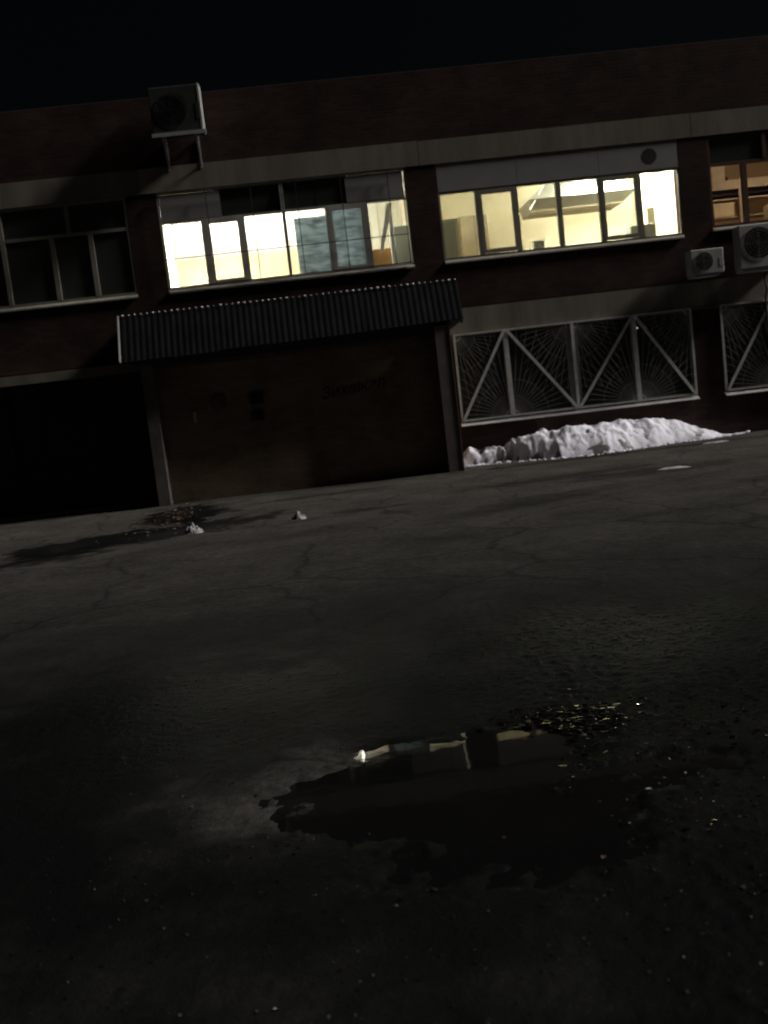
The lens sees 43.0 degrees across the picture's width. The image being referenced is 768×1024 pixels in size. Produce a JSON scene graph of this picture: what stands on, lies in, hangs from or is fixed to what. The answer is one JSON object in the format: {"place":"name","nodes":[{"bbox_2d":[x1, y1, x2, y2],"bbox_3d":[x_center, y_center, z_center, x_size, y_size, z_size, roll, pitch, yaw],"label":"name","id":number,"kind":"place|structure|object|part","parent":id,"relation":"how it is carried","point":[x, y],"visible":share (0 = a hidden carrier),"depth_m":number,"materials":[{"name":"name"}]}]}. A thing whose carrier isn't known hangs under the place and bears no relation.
{"place":"outdoors","nodes":[
{"label":"outdoors","id":0,"kind":"place"},
{"bbox_2d":[0,430,767,1023],"bbox_3d":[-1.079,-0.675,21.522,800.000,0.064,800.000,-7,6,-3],"label":"ground","id":1,"kind":"structure","parent":0,"point":[374,588],"depth_m":4.95,"materials":[{"name":"grey asphalt"}]},
{"bbox_2d":[97,501,231,542],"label":"leaf litter","id":2,"kind":"object","parent":1,"relation":"on","point":[177,513],"visible":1,"depth_m":16.98,"materials":[{"name":"brown plant"}]},
{"bbox_2d":[184,522,204,534],"bbox_3d":[-2.814,0.229,14.414,0.296,0.169,0.195,-7,6,-3],"label":"crumpled bag","id":3,"kind":"object","parent":1,"relation":"on","point":[192,528],"visible":1,"depth_m":14.36,"materials":[{"name":"white plastic"}]},
{"bbox_2d":[117,279,464,505],"bbox_3d":[-1.757,-2.495,20.532,7.000,3.963,1.497,-7,6,-3],"label":"brick annex","id":4,"kind":"object","parent":1,"relation":"on","point":[292,393],"visible":1,"depth_m":20.33,"materials":[{"name":"brick"}]},
{"bbox_2d":[291,511,306,520],"bbox_3d":[-1.293,0.043,14.736,0.243,0.131,0.165,-7,6,-3],"label":"crumpled bag","id":5,"kind":"object","parent":1,"relation":"on","point":[298,516],"visible":1,"depth_m":14.70,"materials":[{"name":"white plastic"}]},
{"bbox_2d":[0,777,764,1023],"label":"water specks","id":6,"kind":"object","parent":1,"relation":"on","point":[340,970],"visible":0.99,"depth_m":3.02,"materials":[{"name":"black"}]},
{"bbox_2d":[0,35,767,512],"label":"school building","id":7,"kind":"structure","parent":1,"relation":"on","point":[106,217],"depth_m":21.09,"materials":[{"name":"red brick"}]},
{"bbox_2d":[0,197,137,312],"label":"window","id":8,"kind":"structure","parent":7,"relation":"in","point":[12,307],"depth_m":20.70,"materials":[{"name":"grey glass"}]},
{"bbox_2d":[0,374,158,517],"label":"dark gate","id":9,"kind":"structure","parent":7,"relation":"attached to","point":[82,444],"depth_m":21.34,"materials":[{"name":"black metal"}]},
{"bbox_2d":[147,83,205,171],"bbox_3d":[-4.251,-7.995,20.295,1.110,1.585,0.523,-7,6,-3],"label":"air conditioner","id":10,"kind":"object","parent":7,"relation":"attached to","point":[176,111],"visible":1,"depth_m":20.07,"materials":[{"name":"metal"}]},
{"bbox_2d":[156,168,414,293],"bbox_3d":[-2.080,-6.021,20.907,5.320,2.119,0.182,-7,6,-3],"label":"window","id":11,"kind":"structure","parent":7,"relation":"in","point":[207,206],"depth_m":20.90,"materials":[{"name":"white plastic"}]},
{"bbox_2d":[294,215,331,273],"bbox_3d":[-1.532,-5.740,21.517,0.745,1.500,0.065,-7,6,-3],"label":"plastic sheet","id":12,"kind":"object","parent":7,"relation":"hanging from","point":[316,258],"visible":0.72,"depth_m":21.50,"materials":[{"name":"blue plastic"}]},
{"bbox_2d":[332,208,366,265],"bbox_3d":[-0.747,-5.954,21.486,0.800,1.750,0.061,-7,6,-3],"label":"plastic sheet","id":13,"kind":"object","parent":7,"relation":"hanging from","point":[354,230],"visible":0.45,"depth_m":21.48,"materials":[{"name":"blue plastic"}]},
{"bbox_2d":[373,247,392,265],"bbox_3d":[-0.028,-5.298,22.470,0.520,1.448,0.470,-7,6,-3],"label":"wooden cupboard","id":14,"kind":"object","parent":7,"relation":"on","point":[384,257],"visible":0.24,"depth_m":22.18,"materials":[{"name":"orange wood"}]},
{"bbox_3d":[-0.015,-5.274,22.246,0.504,1.408,0.018,-7,6,-3],"label":"door","id":15,"kind":"part","parent":14,"relation":"part of","materials":[{"name":"orange wood"}]},
{"bbox_2d":[367,201,399,260],"bbox_3d":[-0.061,-6.197,23.557,1.030,2.988,0.520,-7,6,-3],"label":"tan wardrobe","id":16,"kind":"object","parent":7,"relation":"on","point":[376,212],"depth_m":23.22,"materials":[{"name":"paint"}]},
{"bbox_3d":[-0.301,-6.139,23.296,0.499,2.948,0.018,-7,6,-3],"label":"door","id":17,"kind":"part","parent":16,"relation":"part of","materials":[{"name":"beige paint"}]},
{"bbox_3d":[0.209,-6.201,23.320,0.499,2.948,0.018,-7,6,-3],"label":"door","id":18,"kind":"part","parent":16,"relation":"part of","materials":[{"name":"beige paint"}]},
{"bbox_2d":[380,203,395,263],"bbox_3d":[0.118,-5.747,22.079,0.400,2.388,0.070,-7,6,-3],"label":"stepladder","id":19,"kind":"object","parent":7,"relation":"on","point":[387,218],"visible":0.75,"depth_m":21.99,"materials":[{"name":"silver metal"}]},
{"bbox_2d":[393,225,411,262],"bbox_3d":[0.506,-5.593,22.471,0.430,1.908,0.470,-7,6,-3],"label":"metal cabinet","id":20,"kind":"object","parent":7,"relation":"on","point":[402,248],"visible":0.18,"depth_m":22.18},
{"bbox_3d":[0.520,-5.569,22.246,0.414,1.868,0.018,-7,6,-3],"label":"door","id":21,"kind":"part","parent":20,"relation":"part of","materials":[{"name":"grey metal"}]},
{"bbox_2d":[442,218,460,257],"bbox_3d":[1.368,-5.620,21.980,0.760,1.873,0.080,-7,6,-3],"label":"cabinet","id":22,"kind":"object","parent":7,"relation":"on","point":[451,238],"visible":0.31,"depth_m":21.90,"materials":[{"name":"grey paint"}]},
{"bbox_2d":[457,214,489,256],"bbox_3d":[2.335,-6.278,24.747,0.710,2.338,0.620,-7,6,-3],"label":"wardrobe","id":23,"kind":"object","parent":7,"relation":"on","point":[468,235],"visible":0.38,"depth_m":24.37,"materials":[{"name":"brown wood"}]},
{"bbox_3d":[2.176,-6.226,24.441,0.339,2.298,0.018,-7,6,-3],"label":"door","id":24,"kind":"part","parent":23,"relation":"part of","materials":[{"name":"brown wood"}]},
{"bbox_3d":[2.528,-6.268,24.457,0.339,2.298,0.018,-7,6,-3],"label":"door","id":25,"kind":"part","parent":23,"relation":"part of","materials":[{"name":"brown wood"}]},
{"bbox_2d":[484,381,490,397],"bbox_3d":[2.309,-2.733,21.809,0.120,0.380,0.063,-7,6,-3],"label":"cloth strip","id":26,"kind":"object","parent":7,"relation":"hanging from","point":[488,390],"visible":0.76,"depth_m":21.81,"materials":[{"name":"black fabric"}]},
{"bbox_2d":[531,240,544,248],"bbox_3d":[3.539,-5.538,22.112,0.260,1.188,0.250,-7,6,-3],"label":"box","id":27,"kind":"object","parent":7,"relation":"on","point":[536,244],"visible":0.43,"depth_m":21.93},
{"bbox_2d":[434,139,684,263],"bbox_3d":[3.840,-6.737,21.191,5.320,2.119,0.129,-7,6,-3],"label":"window","id":28,"kind":"structure","parent":7,"relation":"in","point":[481,177],"depth_m":21.14,"materials":[{"name":"grey glass"}]},
{"bbox_2d":[519,179,633,219],"bbox_3d":[4.604,-7.837,23.470,2.612,1.145,1.296,-7,6,-3],"label":"extractor hood","id":29,"kind":"object","parent":7,"relation":"hanging from","point":[579,197],"visible":0.67,"depth_m":23.00,"materials":[{"name":"metal"}]},
{"bbox_2d":[453,311,699,426],"bbox_3d":[4.251,-3.195,21.561,5.360,2.015,0.240,-7,6,-3],"label":"window","id":30,"kind":"structure","parent":7,"relation":"in","point":[570,357],"depth_m":21.63,"materials":[{"name":"grey metal"}]},
{"bbox_2d":[625,223,655,238],"bbox_3d":[5.899,-5.882,22.291,0.560,1.288,0.400,-7,6,-3],"label":"equipment box","id":31,"kind":"object","parent":7,"relation":"on","point":[650,229],"visible":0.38,"depth_m":22.04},
{"bbox_2d":[643,206,656,235],"bbox_3d":[6.219,-6.207,22.819,0.200,1.738,0.520,-7,6,-3],"label":"yellow cabinet","id":32,"kind":"object","parent":7,"relation":"on","point":[649,214],"visible":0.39,"depth_m":22.50,"materials":[{"name":"paint"}]},
{"bbox_3d":[6.234,-6.180,22.570,0.184,1.698,0.018,-7,6,-3],"label":"door","id":33,"kind":"part","parent":32,"relation":"part of","materials":[{"name":"yellow paint"}]},
{"bbox_2d":[685,247,723,279],"bbox_3d":[6.973,-5.412,21.250,0.720,0.570,0.450,-7,6,-3],"label":"air conditioner","id":34,"kind":"object","parent":7,"relation":"attached to","point":[704,263],"visible":1,"depth_m":21.05,"materials":[{"name":"plastic"}]},
{"bbox_2d":[706,130,767,230],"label":"window","id":35,"kind":"structure","parent":7,"relation":"in","point":[741,148],"depth_m":21.35,"materials":[{"name":"grey glass"}]},
{"bbox_2d":[712,176,767,221],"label":"storage rack","id":36,"kind":"object","parent":7,"relation":"on","point":[727,191],"visible":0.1,"depth_m":23.45,"materials":[{"name":"wood"}]},
{"bbox_2d":[711,166,724,181],"bbox_3d":[7.857,-8.115,23.505,0.590,0.397,0.350,-7,6,-3],"label":"cardboard box","id":37,"kind":"object","parent":36,"relation":"on","point":[717,173],"visible":0.29,"depth_m":23.34,"materials":[{"name":"brown cardboard"}]},
{"bbox_2d":[713,202,734,217],"bbox_3d":[7.914,-7.239,23.586,1.000,0.316,0.380,-7,6,-3],"label":"cardboard box","id":38,"kind":"object","parent":36,"relation":"on","point":[724,209],"visible":0.45,"depth_m":23.41,"materials":[{"name":"brown cardboard"}]},
{"bbox_2d":[719,301,767,395],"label":"window","id":39,"kind":"structure","parent":7,"relation":"in","point":[739,392],"depth_m":21.78,"materials":[{"name":"grey metal"}]},
{"bbox_2d":[732,223,767,273],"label":"air conditioner","id":40,"kind":"object","parent":7,"relation":"attached to","point":[750,247],"visible":1,"depth_m":21.08,"materials":[{"name":"plastic"}]},
{"bbox_2d":[764,273,767,334],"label":"drain hose","id":41,"kind":"object","parent":40,"relation":"hanging from","point":[766,286],"visible":1,"depth_m":21.55,"materials":[{"name":"plastic"}]},
{"bbox_2d":[763,204,767,219],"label":"dark crate","id":42,"kind":"object","parent":7,"relation":"on","point":[765,209],"visible":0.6,"depth_m":23.03,"materials":[{"name":"brown wood"}]},
{"bbox_2d":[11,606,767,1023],"bbox_3d":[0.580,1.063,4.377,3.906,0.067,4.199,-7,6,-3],"label":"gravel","id":43,"kind":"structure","parent":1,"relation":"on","point":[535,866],"depth_m":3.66,"materials":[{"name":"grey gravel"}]},
{"bbox_2d":[145,713,745,930],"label":"foreground litter","id":44,"kind":"object","parent":1,"relation":"on","point":[741,886],"visible":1,"depth_m":3.34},
{"bbox_2d":[258,728,740,889],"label":"puddle","id":45,"kind":"object","parent":1,"relation":"on","point":[476,796],"visible":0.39,"depth_m":3.86,"materials":[{"name":"black liquid"}]},
{"bbox_2d":[477,688,672,751],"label":"water specks","id":46,"kind":"object","parent":1,"relation":"on","point":[576,719],"visible":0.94,"depth_m":4.68,"materials":[{"name":"black"}]},
{"bbox_2d":[463,418,730,466],"bbox_3d":[4.845,-1.626,21.014,6.470,0.694,1.496,-7,6,-3],"label":"snow pile","id":47,"kind":"object","parent":1,"relation":"on","point":[617,435],"visible":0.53,"depth_m":21.01,"materials":[{"name":"white snow"}]},
{"bbox_2d":[464,430,749,466],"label":"snow crumbs","id":48,"kind":"object","parent":1,"relation":"on","point":[562,457],"visible":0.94,"depth_m":20.96,"materials":[{"name":"white snow"}]},
{"bbox_2d":[510,679,767,898],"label":"water specks","id":49,"kind":"object","parent":1,"relation":"on","point":[669,798],"visible":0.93,"depth_m":4.26,"materials":[{"name":"black"}]},
{"bbox_2d":[659,466,690,469],"bbox_3d":[4.729,-0.725,15.894,0.588,0.031,0.240,-7,6,-3],"label":"snow patch","id":50,"kind":"object","parent":1,"relation":"on","point":[674,467],"visible":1,"depth_m":15.83,"materials":[{"name":"white snow"}]},
{"bbox_2d":[0,0,767,111],"label":"sky","id":51,"kind":"structure","parent":0,"point":[53,52],"materials":[{"name":"black"}]}
]}

